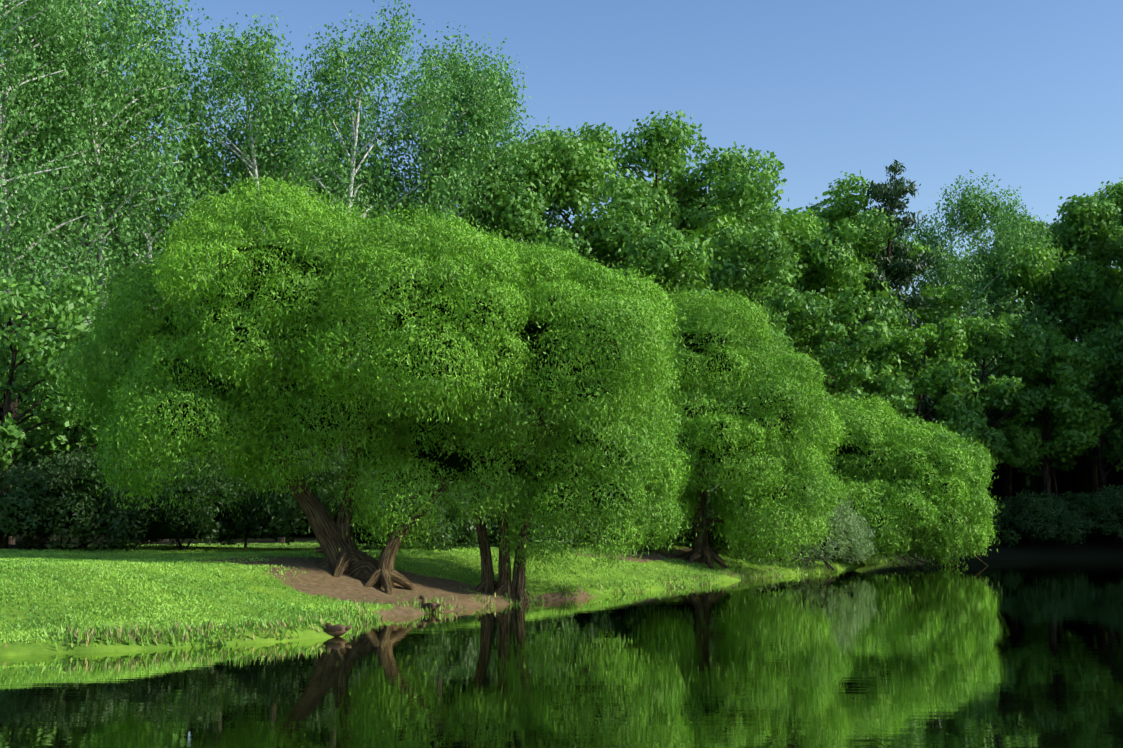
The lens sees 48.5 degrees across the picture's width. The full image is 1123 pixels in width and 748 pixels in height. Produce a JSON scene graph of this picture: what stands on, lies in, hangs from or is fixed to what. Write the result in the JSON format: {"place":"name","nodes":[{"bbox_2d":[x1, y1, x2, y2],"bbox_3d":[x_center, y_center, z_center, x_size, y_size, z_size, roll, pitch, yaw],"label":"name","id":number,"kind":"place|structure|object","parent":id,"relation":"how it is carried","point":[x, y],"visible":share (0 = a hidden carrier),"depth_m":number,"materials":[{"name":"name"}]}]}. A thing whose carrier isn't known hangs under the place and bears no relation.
{"place":"outdoors","nodes":[
{"label":"outdoors","id":0,"kind":"place"},
{"bbox_2d":[0,559,1122,747],"bbox_3d":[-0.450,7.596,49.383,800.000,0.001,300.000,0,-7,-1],"label":"pond water","id":1,"kind":"structure","parent":0,"point":[1004,654],"depth_m":13.72,"materials":[{"name":"green liquid"}]},
{"bbox_2d":[323,623,351,636],"bbox_3d":[-3.324,3.788,18.461,0.461,0.213,0.207,0,-7,-1],"label":"duck","id":2,"kind":"object","parent":1,"relation":"on","point":[337,630],"visible":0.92,"depth_m":18.38},
{"bbox_2d":[0,531,1122,655],"bbox_3d":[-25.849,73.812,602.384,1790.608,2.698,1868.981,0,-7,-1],"label":"ground","id":3,"kind":"structure","parent":0,"point":[344,587],"depth_m":25.02,"materials":[{"name":"green plant"}]},
{"bbox_2d":[0,272,97,548],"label":"broad tree","id":4,"kind":"object","parent":3,"relation":"on","point":[37,347],"visible":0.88,"depth_m":32.07,"materials":[{"name":"green plant"}]},
{"bbox_2d":[0,0,102,358],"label":"birch tree","id":5,"kind":"object","parent":3,"relation":"on","point":[56,9],"visible":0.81,"depth_m":36.27,"materials":[{"name":"green plant"}]},
{"bbox_2d":[0,16,102,327],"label":"tree","id":6,"kind":"object","parent":3,"relation":"on","point":[31,133],"depth_m":43.79,"materials":[{"name":"green plant"}]},
{"bbox_2d":[0,0,134,350],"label":"birch tree","id":7,"kind":"object","parent":3,"relation":"on","point":[32,195],"visible":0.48,"depth_m":37.53,"materials":[{"name":"green plant"}]},
{"bbox_2d":[0,0,145,543],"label":"birch tree","id":8,"kind":"object","parent":3,"relation":"on","point":[40,276],"visible":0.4,"depth_m":38.08,"materials":[{"name":"green plant"}]},
{"bbox_2d":[0,279,145,547],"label":"broad tree","id":9,"kind":"object","parent":3,"relation":"on","point":[64,438],"visible":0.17,"depth_m":33.61,"materials":[{"name":"green plant"}]},
{"bbox_2d":[0,64,149,384],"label":"tree","id":10,"kind":"object","parent":3,"relation":"on","point":[3,359],"visible":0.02,"depth_m":42.87,"materials":[{"name":"green plant"}]},
{"bbox_2d":[1,34,172,464],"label":"tree","id":11,"kind":"object","parent":3,"relation":"on","point":[116,178],"depth_m":47.66,"materials":[{"name":"green plant"}]},
{"bbox_2d":[63,135,144,484],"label":"tree","id":12,"kind":"object","parent":3,"relation":"on","point":[117,252],"depth_m":55.84,"materials":[{"name":"green plant"}]},
{"bbox_2d":[0,0,216,539],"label":"birch tree","id":13,"kind":"object","parent":3,"relation":"on","point":[120,22],"visible":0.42,"depth_m":39.72,"materials":[{"name":"green plant"}]},
{"bbox_2d":[0,0,219,540],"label":"birch tree","id":14,"kind":"object","parent":3,"relation":"on","point":[134,219],"visible":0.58,"depth_m":41.21,"materials":[{"name":"green plant"}]},
{"bbox_2d":[86,322,195,544],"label":"broad tree","id":15,"kind":"object","parent":3,"relation":"on","point":[138,437],"depth_m":37.46,"materials":[{"name":"green plant"}]},
{"bbox_2d":[41,26,244,541],"bbox_3d":[-14.403,-3.647,42.505,7.042,18.921,8.062,0,-7,-1],"label":"birch tree","id":16,"kind":"object","parent":3,"relation":"on","point":[190,191],"visible":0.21,"depth_m":42.80,"materials":[{"name":"green plant"}]},
{"bbox_2d":[122,133,319,494],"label":"tree","id":17,"kind":"object","parent":3,"relation":"on","point":[222,192],"visible":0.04,"depth_m":54.25,"materials":[{"name":"green plant"}]},
{"bbox_2d":[114,18,362,539],"bbox_3d":[-12.109,-3.683,47.276,9.162,20.152,9.568,0,-7,-1],"label":"birch tree","id":18,"kind":"object","parent":3,"relation":"on","point":[246,174],"visible":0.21,"depth_m":46.83,"materials":[{"name":"green plant"}]},
{"bbox_2d":[133,12,377,541],"bbox_3d":[-10.667,-3.325,44.374,7.754,18.863,8.120,-6,-9,41],"label":"birch tree","id":19,"kind":"object","parent":3,"relation":"on","point":[252,61],"visible":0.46,"depth_m":43.82,"materials":[{"name":"green plant"}]},
{"bbox_2d":[176,147,389,483],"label":"tree","id":20,"kind":"object","parent":3,"relation":"on","point":[372,158],"depth_m":55.63,"materials":[{"name":"green plant"}]},
{"bbox_2d":[225,81,374,493],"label":"tree","id":21,"kind":"object","parent":3,"relation":"on","point":[340,155],"visible":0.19,"depth_m":52.44,"materials":[{"name":"green plant"}]},
{"bbox_2d":[209,0,463,483],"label":"birch tree","id":22,"kind":"object","parent":3,"relation":"on","point":[331,73],"visible":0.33,"depth_m":46.01,"materials":[{"name":"green plant"}]},
{"bbox_2d":[19,169,699,603],"bbox_3d":[-4.028,0.301,27.264,13.850,9.406,9.294,0,-7,-1],"label":"willow","id":23,"kind":"object","parent":3,"relation":"on","point":[501,331],"visible":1,"depth_m":25.27,"materials":[{"name":"green plant"}]},
{"bbox_2d":[310,20,503,495],"bbox_3d":[-6.547,-3.896,51.364,8.120,21.608,9.544,0,-7,-1],"label":"birch tree","id":24,"kind":"object","parent":3,"relation":"on","point":[455,59],"visible":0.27,"depth_m":52.01,"materials":[{"name":"green plant"}]},
{"bbox_2d":[0,540,844,650],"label":"grass","id":25,"kind":"structure","parent":3,"relation":"on","point":[25,559],"depth_m":21.11,"materials":[{"name":"green plant"}]},
{"bbox_2d":[417,595,440,611],"bbox_3d":[-2.486,4.321,23.457,0.556,0.313,0.196,-4,-8,30],"label":"duck","id":26,"kind":"object","parent":3,"relation":"on","point":[434,605],"visible":0.96,"depth_m":23.37},
{"bbox_2d":[359,186,533,487],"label":"tree","id":27,"kind":"object","parent":3,"relation":"on","point":[529,241],"depth_m":56.76,"materials":[{"name":"green plant"}]},
{"bbox_2d":[363,46,534,484],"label":"birch tree","id":28,"kind":"object","parent":3,"relation":"on","point":[508,136],"visible":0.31,"depth_m":49.15,"materials":[{"name":"green plant"}]},
{"bbox_2d":[407,208,547,483],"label":"tree","id":29,"kind":"object","parent":3,"relation":"on","point":[491,395],"depth_m":57.52,"materials":[{"name":"green plant"}]},
{"bbox_2d":[396,32,580,492],"bbox_3d":[-3.277,-3.469,51.857,6.994,21.032,8.495,-5,-9,38],"label":"birch tree","id":30,"kind":"object","parent":3,"relation":"on","point":[514,103],"visible":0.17,"depth_m":50.80,"materials":[{"name":"green plant"}]},
{"bbox_2d":[502,404,557,476],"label":"tree","id":31,"kind":"object","parent":3,"relation":"on","point":[522,462],"depth_m":62.87,"materials":[{"name":"green plant"}]},
{"bbox_2d":[417,126,659,449],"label":"broad tree","id":32,"kind":"object","parent":3,"relation":"on","point":[541,161],"visible":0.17,"depth_m":50.44,"materials":[{"name":"green plant"}]},
{"bbox_2d":[0,439,1122,551],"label":"understory shrubs","id":33,"kind":"object","parent":3,"relation":"on","point":[46,507],"visible":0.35,"depth_m":32.42,"materials":[{"name":"green plant"}]},
{"bbox_2d":[0,243,1122,531],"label":"forest interior","id":34,"kind":"object","parent":3,"relation":"on","point":[1030,483],"depth_m":92.47,"materials":[{"name":"black"}]},
{"bbox_2d":[484,174,704,541],"bbox_3d":[1.207,-0.814,49.739,9.229,15.312,7.414,0,-7,-1],"label":"broad tree","id":35,"kind":"object","parent":3,"relation":"on","point":[619,223],"visible":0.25,"depth_m":49.15,"materials":[{"name":"green plant"}]},
{"bbox_2d":[507,124,740,410],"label":"broad tree","id":36,"kind":"object","parent":3,"relation":"on","point":[598,164],"visible":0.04,"depth_m":56.53,"materials":[{"name":"green plant"}]},
{"bbox_2d":[567,220,752,452],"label":"broad tree","id":37,"kind":"object","parent":3,"relation":"on","point":[699,263],"visible":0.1,"depth_m":49.06,"materials":[{"name":"green plant"}]},
{"bbox_2d":[557,110,796,334],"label":"broad tree","id":38,"kind":"object","parent":3,"relation":"on","point":[659,150],"visible":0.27,"depth_m":55.16,"materials":[{"name":"green plant"}]},
{"bbox_2d":[576,279,854,568],"bbox_3d":[4.594,1.715,40.964,9.170,9.270,8.551,0,-7,-1],"label":"willow","id":39,"kind":"object","parent":3,"relation":"on","point":[744,422],"visible":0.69,"depth_m":38.40,"materials":[{"name":"green plant"}]},
{"bbox_2d":[651,179,819,514],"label":"broad tree","id":40,"kind":"object","parent":3,"relation":"on","point":[793,331],"depth_m":61.02,"materials":[{"name":"green plant"}]},
{"bbox_2d":[716,266,803,486],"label":"broad tree","id":41,"kind":"object","parent":3,"relation":"on","point":[778,300],"visible":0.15,"depth_m":53.52,"materials":[{"name":"green plant"}]},
{"bbox_2d":[699,193,900,400],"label":"broad tree","id":42,"kind":"object","parent":3,"relation":"on","point":[813,252],"visible":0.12,"depth_m":62.94,"materials":[{"name":"green plant"}]},
{"bbox_2d":[725,485,877,571],"bbox_3d":[8.296,5.210,43.303,6.362,3.511,4.232,7,-10,-44],"label":"osier bush","id":43,"kind":"object","parent":3,"relation":"on","point":[840,543],"visible":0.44,"depth_m":42.32,"materials":[{"name":"green plant"}]},
{"bbox_2d":[776,169,886,381],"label":"broad tree","id":44,"kind":"object","parent":3,"relation":"on","point":[844,206],"visible":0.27,"depth_m":67.51,"materials":[{"name":"green plant"}]},
{"bbox_2d":[793,285,918,477],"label":"broad tree","id":45,"kind":"object","parent":3,"relation":"on","point":[831,345],"visible":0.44,"depth_m":59.02,"materials":[{"name":"green plant"}]},
{"bbox_2d":[793,218,969,498],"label":"broad tree","id":46,"kind":"object","parent":3,"relation":"on","point":[940,296],"visible":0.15,"depth_m":68.94,"materials":[{"name":"green plant"}]},
{"bbox_2d":[785,387,1003,566],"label":"willow","id":47,"kind":"object","parent":3,"relation":"on","point":[909,484],"visible":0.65,"depth_m":47.83,"materials":[{"name":"green plant"}]},
{"bbox_2d":[844,159,955,535],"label":"conifer tree","id":48,"kind":"object","parent":3,"relation":"on","point":[893,192],"visible":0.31,"depth_m":66.89,"materials":[{"name":"green plant"}]},
{"bbox_2d":[847,318,989,529],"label":"broad tree","id":49,"kind":"object","parent":3,"relation":"on","point":[909,360],"visible":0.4,"depth_m":61.71,"materials":[{"name":"green plant"}]},
{"bbox_2d":[876,206,993,431],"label":"birch tree","id":50,"kind":"object","parent":3,"relation":"on","point":[956,280],"visible":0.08,"depth_m":71.23,"materials":[{"name":"green plant"}]},
{"bbox_2d":[924,303,999,469],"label":"tree","id":51,"kind":"object","parent":3,"relation":"on","point":[994,462],"visible":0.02,"depth_m":83.57,"materials":[{"name":"green plant"}]},
{"bbox_2d":[913,170,1050,421],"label":"birch tree","id":52,"kind":"object","parent":3,"relation":"on","point":[973,216],"visible":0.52,"depth_m":72.28,"materials":[{"name":"green plant"}]},
{"bbox_2d":[916,312,1058,495],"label":"broad tree","id":53,"kind":"object","parent":3,"relation":"on","point":[1006,390],"visible":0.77,"depth_m":64.00,"materials":[{"name":"green plant"}]},
{"bbox_2d":[967,309,1053,514],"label":"tree","id":54,"kind":"object","parent":3,"relation":"on","point":[1004,482],"depth_m":83.35,"materials":[{"name":"green plant"}]},
{"bbox_2d":[946,186,1083,517],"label":"birch tree","id":55,"kind":"object","parent":3,"relation":"on","point":[1040,313],"visible":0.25,"depth_m":74.59,"materials":[{"name":"green plant"}]},
{"bbox_2d":[943,211,1116,495],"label":"broad tree","id":56,"kind":"object","parent":3,"relation":"on","point":[1043,278],"visible":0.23,"depth_m":73.97,"materials":[{"name":"green plant"}]},
{"bbox_2d":[1012,448,1057,497],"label":"tree","id":57,"kind":"object","parent":3,"relation":"on","point":[1034,471],"visible":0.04,"depth_m":87.22,"materials":[{"name":"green plant"}]},
{"bbox_2d":[978,330,1112,512],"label":"broad tree","id":58,"kind":"object","parent":3,"relation":"on","point":[1074,426],"visible":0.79,"depth_m":65.13,"materials":[{"name":"green plant"}]},
{"bbox_2d":[978,193,1122,514],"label":"broad tree","id":59,"kind":"object","parent":3,"relation":"on","point":[1087,217],"visible":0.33,"depth_m":75.81,"materials":[{"name":"green plant"}]},
{"bbox_2d":[1019,327,1122,504],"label":"broad tree","id":60,"kind":"object","parent":3,"relation":"on","point":[1107,441],"visible":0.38,"depth_m":68.69,"materials":[{"name":"green plant"}]},
{"bbox_2d":[1045,178,1122,427],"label":"broad tree","id":61,"kind":"object","parent":3,"relation":"on","point":[1115,195],"visible":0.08,"depth_m":80.21,"materials":[{"name":"green plant"}]},
{"bbox_2d":[1085,422,1122,469],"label":"tree","id":62,"kind":"object","parent":3,"relation":"on","point":[1116,431],"visible":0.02,"depth_m":90.89,"materials":[{"name":"green plant"}]},
{"bbox_2d":[1094,319,1122,439],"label":"broad tree","id":63,"kind":"object","parent":3,"relation":"on","point":[1108,398],"visible":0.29,"depth_m":71.54,"materials":[{"name":"green plant"}]},
{"bbox_2d":[1107,283,1122,311],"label":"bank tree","id":64,"kind":"object","parent":3,"relation":"on","point":[1115,294],"visible":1,"depth_m":72.29,"materials":[{"name":"green plant"}]},
{"bbox_2d":[1,0,1122,340],"label":"sky","id":65,"kind":"structure","parent":0,"point":[1028,94],"materials":[{"name":"blue"}]}
]}

